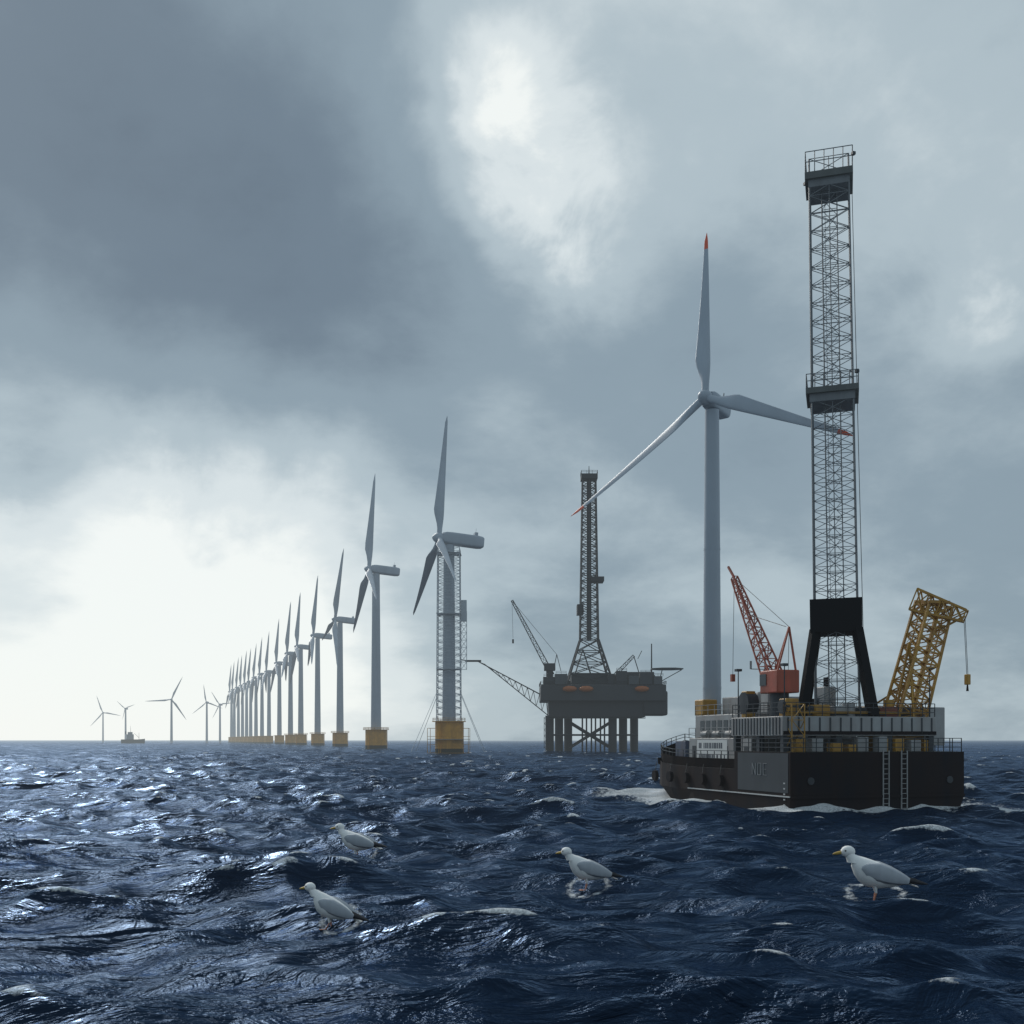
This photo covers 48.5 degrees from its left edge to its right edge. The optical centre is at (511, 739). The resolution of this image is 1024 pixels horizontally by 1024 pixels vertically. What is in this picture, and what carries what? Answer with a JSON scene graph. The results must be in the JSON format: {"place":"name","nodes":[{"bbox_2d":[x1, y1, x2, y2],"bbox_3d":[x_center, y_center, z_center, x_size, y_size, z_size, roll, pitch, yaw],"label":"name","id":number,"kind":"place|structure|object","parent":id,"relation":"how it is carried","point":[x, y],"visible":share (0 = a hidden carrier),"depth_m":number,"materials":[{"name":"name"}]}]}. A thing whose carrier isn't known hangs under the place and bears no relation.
{"place":"outdoors","nodes":[
{"label":"outdoors","id":0,"kind":"place"},
{"bbox_2d":[0,740,1023,1023],"bbox_3d":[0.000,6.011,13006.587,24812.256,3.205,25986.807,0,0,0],"label":"sea","id":1,"kind":"structure","parent":0,"point":[156,880],"depth_m":45.35,"materials":[{"name":"liquid"}]},
{"bbox_2d":[92,698,119,741],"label":"turbine","id":2,"kind":"object","parent":1,"relation":"in","point":[102,713],"visible":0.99,"depth_m":3498.84,"materials":[{"name":"white metal"}]},
{"bbox_2d":[118,702,132,738],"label":"turbine","id":3,"kind":"object","parent":1,"relation":"in","point":[126,708],"visible":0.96,"depth_m":3041.67,"materials":[{"name":"white metal"}]},
{"bbox_2d":[121,727,144,742],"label":"ship","id":4,"kind":"object","parent":1,"relation":"on","point":[130,737],"visible":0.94,"depth_m":1995.08,"materials":[{"name":"grey metal"}]},
{"bbox_2d":[151,678,185,742],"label":"turbine","id":5,"kind":"object","parent":1,"relation":"in","point":[171,721],"visible":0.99,"depth_m":2363.82,"materials":[{"name":"white metal"}]},
{"bbox_2d":[192,689,220,742],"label":"turbine","id":6,"kind":"object","parent":1,"relation":"in","point":[207,702],"visible":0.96,"depth_m":2546.41,"materials":[{"name":"white metal"}]},
{"bbox_2d":[212,693,228,742],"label":"turbine","id":7,"kind":"object","parent":1,"relation":"on","point":[220,705],"visible":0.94,"depth_m":2690.29,"materials":[{"name":"white metal"}]},
{"bbox_2d":[225,668,232,742],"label":"turbine","id":8,"kind":"object","parent":1,"relation":"in","point":[231,719],"visible":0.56,"depth_m":2700.13,"materials":[{"name":"white metal"}]},
{"bbox_2d":[228,666,240,742],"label":"turbine","id":9,"kind":"object","parent":1,"relation":"in","point":[231,694],"visible":0.8,"depth_m":2591.64,"materials":[{"name":"white metal"}]},
{"bbox_2d":[233,657,239,742],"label":"turbine","id":10,"kind":"object","parent":1,"relation":"in","point":[238,715],"visible":0.73,"depth_m":2491.88,"materials":[{"name":"white metal"}]},
{"bbox_2d":[236,657,243,742],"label":"turbine","id":11,"kind":"object","parent":1,"relation":"in","point":[242,714],"visible":0.66,"depth_m":2400.09,"materials":[{"name":"white metal"}]},
{"bbox_2d":[241,651,254,742],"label":"turbine","id":12,"kind":"object","parent":1,"relation":"in","point":[243,689],"visible":0.73,"depth_m":2314.01,"materials":[{"name":"white metal"}]},
{"bbox_2d":[246,650,254,742],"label":"turbine","id":13,"kind":"object","parent":1,"relation":"in","point":[249,737],"visible":0.73,"depth_m":2233.41,"materials":[{"name":"white metal"}]},
{"bbox_2d":[250,643,260,742],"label":"turbine","id":14,"kind":"object","parent":1,"relation":"in","point":[255,738],"visible":0.8,"depth_m":2089.74,"materials":[{"name":"white metal"}]},
{"bbox_2d":[256,640,267,742],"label":"turbine","id":15,"kind":"object","parent":1,"relation":"in","point":[261,738],"visible":0.78,"depth_m":1980.92,"materials":[{"name":"white metal"}]},
{"bbox_2d":[261,635,275,743],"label":"turbine","id":16,"kind":"object","parent":1,"relation":"in","point":[266,678],"visible":0.83,"depth_m":1905.07,"materials":[{"name":"white metal"}]},
{"bbox_2d":[270,621,288,743],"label":"turbine","id":17,"kind":"object","parent":1,"relation":"in","point":[279,737],"visible":0.85,"depth_m":1693.25,"materials":[{"name":"white metal"}]},
{"bbox_2d":[281,603,294,743],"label":"turbine","id":18,"kind":"object","parent":1,"relation":"in","point":[290,738],"visible":0.77,"depth_m":1505.75,"materials":[{"name":"grey metal"}]},
{"bbox_2d":[290,594,308,744],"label":"turbine","id":19,"kind":"object","parent":1,"relation":"in","point":[300,737],"visible":0.88,"depth_m":1392.40,"materials":[{"name":"grey metal"}]},
{"bbox_2d":[308,577,331,744],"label":"turbine","id":20,"kind":"object","parent":1,"relation":"in","point":[317,737],"visible":0.95,"depth_m":1244.75,"materials":[{"name":"grey metal"}]},
{"bbox_2d":[299,882,368,929],"bbox_3d":[-5.852,5.441,37.304,2.354,1.530,0.675,0,0,6],"label":"gull","id":21,"kind":"object","parent":1,"relation":"on","point":[329,907],"visible":1,"depth_m":37.12,"materials":[{"name":"white"}]},
{"bbox_2d":[322,549,354,745],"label":"turbine","id":22,"kind":"object","parent":1,"relation":"in","point":[339,737],"visible":0.9,"depth_m":1077.92,"materials":[{"name":"grey metal"}]},
{"bbox_2d":[330,823,386,854],"bbox_3d":[-8.294,5.486,61.595,3.252,1.925,0.915,0,0,14],"label":"gull","id":23,"kind":"object","parent":1,"relation":"on","point":[354,841],"visible":0.97,"depth_m":61.30,"materials":[{"name":"white"}]},
{"bbox_2d":[353,476,399,748],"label":"turbine","id":24,"kind":"object","parent":1,"relation":"in","point":[375,735],"visible":0.96,"depth_m":760.69,"materials":[{"name":"grey metal"}]},
{"bbox_2d":[411,418,484,753],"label":"turbine","id":25,"kind":"object","parent":1,"relation":"in","point":[449,736],"visible":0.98,"depth_m":485.87,"materials":[{"name":"grey metal"}]},
{"bbox_2d":[461,470,682,751],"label":"offshore platform","id":26,"kind":"structure","parent":1,"relation":"in","point":[624,696],"depth_m":558.51,"materials":[{"name":"metal"}]},
{"bbox_2d":[555,847,624,890],"bbox_3d":[3.268,5.357,47.424,2.889,1.794,0.827,0,0,-4],"label":"gull","id":27,"kind":"object","parent":1,"relation":"on","point":[586,870],"visible":1,"depth_m":47.14,"materials":[{"name":"white"}]},
{"bbox_2d":[571,234,852,714],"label":"turbine","id":28,"kind":"object","parent":1,"relation":"in","point":[717,407],"visible":0.93,"depth_m":117.31,"materials":[{"name":"grey metal"}]},
{"bbox_2d":[652,144,970,809],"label":"crane barge","id":29,"kind":"object","parent":1,"relation":"on","point":[772,743],"visible":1,"depth_m":99.37,"materials":[{"name":"grey paint"}]},
{"bbox_2d":[833,846,927,899],"bbox_3d":[14.982,5.444,46.355,3.730,2.240,1.048,0,0,11],"label":"gull","id":30,"kind":"object","parent":1,"relation":"on","point":[873,874],"visible":0.95,"depth_m":46.00,"materials":[{"name":"white"}]},
{"bbox_2d":[0,0,1023,739],"label":"sky","id":31,"kind":"structure","parent":0,"point":[257,257],"materials":[{"name":"grey"}]}
]}

